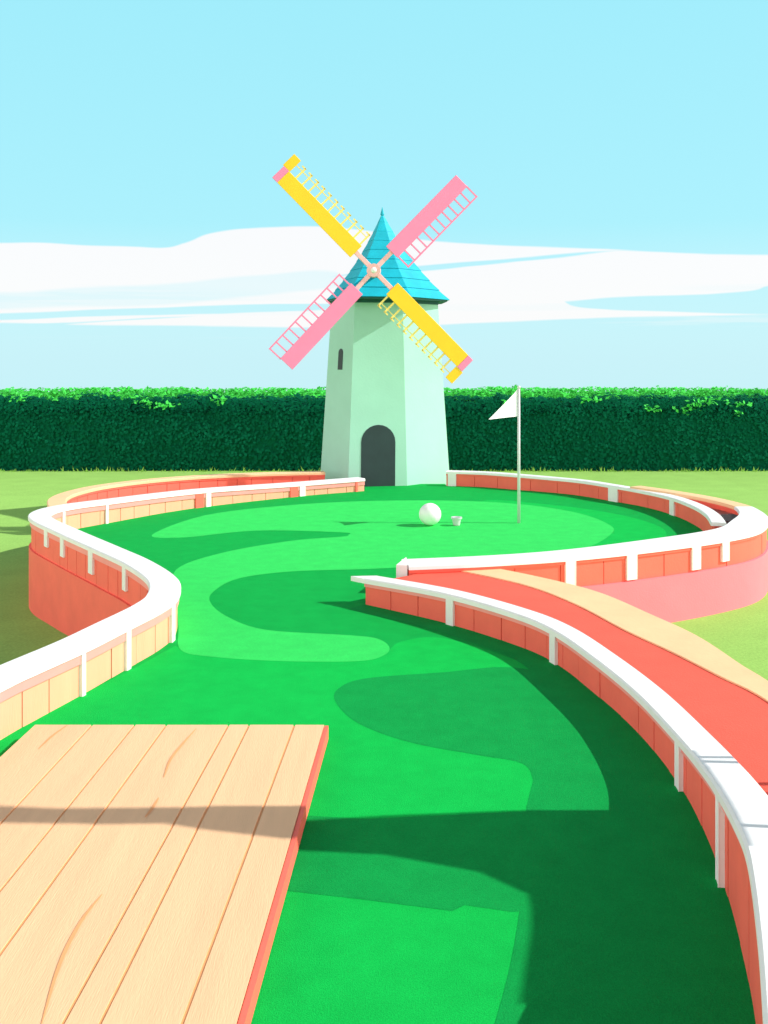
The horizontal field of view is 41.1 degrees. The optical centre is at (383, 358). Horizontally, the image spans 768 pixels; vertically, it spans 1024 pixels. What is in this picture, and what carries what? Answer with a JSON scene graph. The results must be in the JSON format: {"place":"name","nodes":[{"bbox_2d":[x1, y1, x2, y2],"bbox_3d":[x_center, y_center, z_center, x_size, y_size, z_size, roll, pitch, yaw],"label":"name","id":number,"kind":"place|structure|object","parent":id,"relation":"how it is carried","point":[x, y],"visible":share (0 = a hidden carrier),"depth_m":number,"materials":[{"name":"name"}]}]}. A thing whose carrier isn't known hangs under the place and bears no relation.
{"place":"outdoors","nodes":[
{"label":"outdoors","id":0,"kind":"place"},
{"bbox_2d":[0,470,767,680],"bbox_3d":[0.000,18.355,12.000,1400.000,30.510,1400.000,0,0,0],"label":"lawn","id":1,"kind":"structure","parent":0,"point":[740,635],"depth_m":19.88,"materials":[{"name":"green plant"}]},
{"bbox_2d":[0,477,364,739],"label":"timber wall","id":2,"kind":"structure","parent":1,"relation":"on","point":[109,609],"depth_m":11.10,"materials":[{"name":"pink paint"}]},
{"bbox_2d":[47,471,324,506],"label":"timber wall","id":3,"kind":"structure","parent":1,"relation":"on","point":[126,488],"depth_m":18.95,"materials":[{"name":"pink paint"}]},
{"bbox_2d":[269,154,477,488],"bbox_3d":[-0.173,-0.296,20.806,3.931,6.992,3.765,0,0,0],"label":"windmill","id":4,"kind":"object","parent":1,"relation":"on","point":[390,339],"visible":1,"depth_m":20.12,"materials":[{"name":"teal"}]},
{"bbox_2d":[338,349,342,369],"bbox_3d":[-0.826,0.018,20.452,0.134,0.426,0.171,0,0,-34],"label":"window","id":5,"kind":"structure","parent":4,"relation":"in","point":[340,354],"depth_m":20.42,"materials":[{"name":"black glass"}]},
{"bbox_2d":[361,425,394,486],"bbox_3d":[-0.135,1.906,20.137,0.694,1.209,0.271,0,0,-11],"label":"door","id":6,"kind":"structure","parent":4,"relation":"in","point":[378,441],"depth_m":20.04,"materials":[{"name":"black wood"}]},
{"bbox_2d":[0,484,755,1023],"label":"putting green","id":7,"kind":"object","parent":1,"relation":"on","point":[498,830],"visible":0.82,"depth_m":6.10,"materials":[{"name":"green carpet"}]},
{"bbox_2d":[0,725,327,1023],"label":"tee deck","id":8,"kind":"structure","parent":7,"relation":"on","point":[145,873],"depth_m":4.86,"materials":[{"name":"beige wood"}]},
{"bbox_2d":[419,503,440,524],"bbox_3d":[0.689,2.329,15.306,0.332,0.332,0.332,0,0,0],"label":"golf ball","id":9,"kind":"object","parent":7,"relation":"on","point":[429,513],"visible":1,"depth_m":15.19,"materials":[{"name":"white plastic"}]},
{"bbox_2d":[451,516,461,525],"bbox_3d":[1.084,2.432,15.306,0.168,0.121,0.168,0,0,0],"label":"cup","id":10,"kind":"object","parent":7,"relation":"on","point":[456,520],"visible":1,"depth_m":15.26,"materials":[{"name":"paint"}]},
{"bbox_2d":[489,386,520,522],"bbox_3d":[1.813,1.466,15.403,0.601,2.108,0.056,0,0,-31],"label":"flagstick","id":11,"kind":"object","parent":7,"relation":"on","point":[510,407],"visible":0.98,"depth_m":15.52,"materials":[{"name":"paint"}]},
{"bbox_2d":[446,470,725,530],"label":"timber wall","id":12,"kind":"structure","parent":7,"relation":"on","point":[702,517],"depth_m":18.26,"materials":[{"name":"pink paint"}]},
{"bbox_2d":[0,391,767,470],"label":"hedge","id":13,"kind":"object","parent":1,"relation":"on","point":[285,433],"visible":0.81,"depth_m":28.24,"materials":[{"name":"green plant"}]},
{"bbox_2d":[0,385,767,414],"bbox_3d":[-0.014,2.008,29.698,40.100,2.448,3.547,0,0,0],"label":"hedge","id":14,"kind":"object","parent":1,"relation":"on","point":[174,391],"visible":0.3,"depth_m":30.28,"materials":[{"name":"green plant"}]},
{"bbox_2d":[351,576,767,1023],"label":"timber wall","id":15,"kind":"structure","parent":1,"relation":"on","point":[716,783],"depth_m":6.19,"materials":[{"name":"pink paint"}]},
{"bbox_2d":[396,486,767,622],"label":"timber wall","id":16,"kind":"structure","parent":1,"relation":"on","point":[683,577],"depth_m":12.06,"materials":[{"name":"pink paint"}]},
{"bbox_2d":[0,466,767,471],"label":"long grass","id":17,"kind":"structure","parent":0,"point":[532,469],"depth_m":28.00,"materials":[{"name":"green plant"}]},
{"bbox_2d":[0,0,767,391],"label":"sky","id":18,"kind":"structure","parent":0,"point":[613,154],"materials":[{"name":"blue"}]},
{"bbox_2d":[394,572,767,794],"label":"path","id":19,"kind":"structure","parent":0,"point":[731,718],"depth_m":7.43,"materials":[{"name":"red concrete"}]},
{"bbox_2d":[461,569,767,701],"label":"kerb","id":20,"kind":"structure","parent":19,"relation":"on","point":[674,639],"depth_m":8.69,"materials":[{"name":"beige concrete"}]},
{"bbox_2d":[709,507,731,514],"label":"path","id":21,"kind":"structure","parent":0,"point":[720,512],"depth_m":15.58,"materials":[{"name":"concrete"}]},
{"bbox_2d":[721,514,737,523],"bbox_3d":[4.970,2.308,14.750,0.500,0.040,0.620,0,0,-11],"label":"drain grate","id":22,"kind":"object","parent":21,"relation":"on","point":[727,518],"visible":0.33,"depth_m":14.77,"materials":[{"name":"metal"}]}
]}

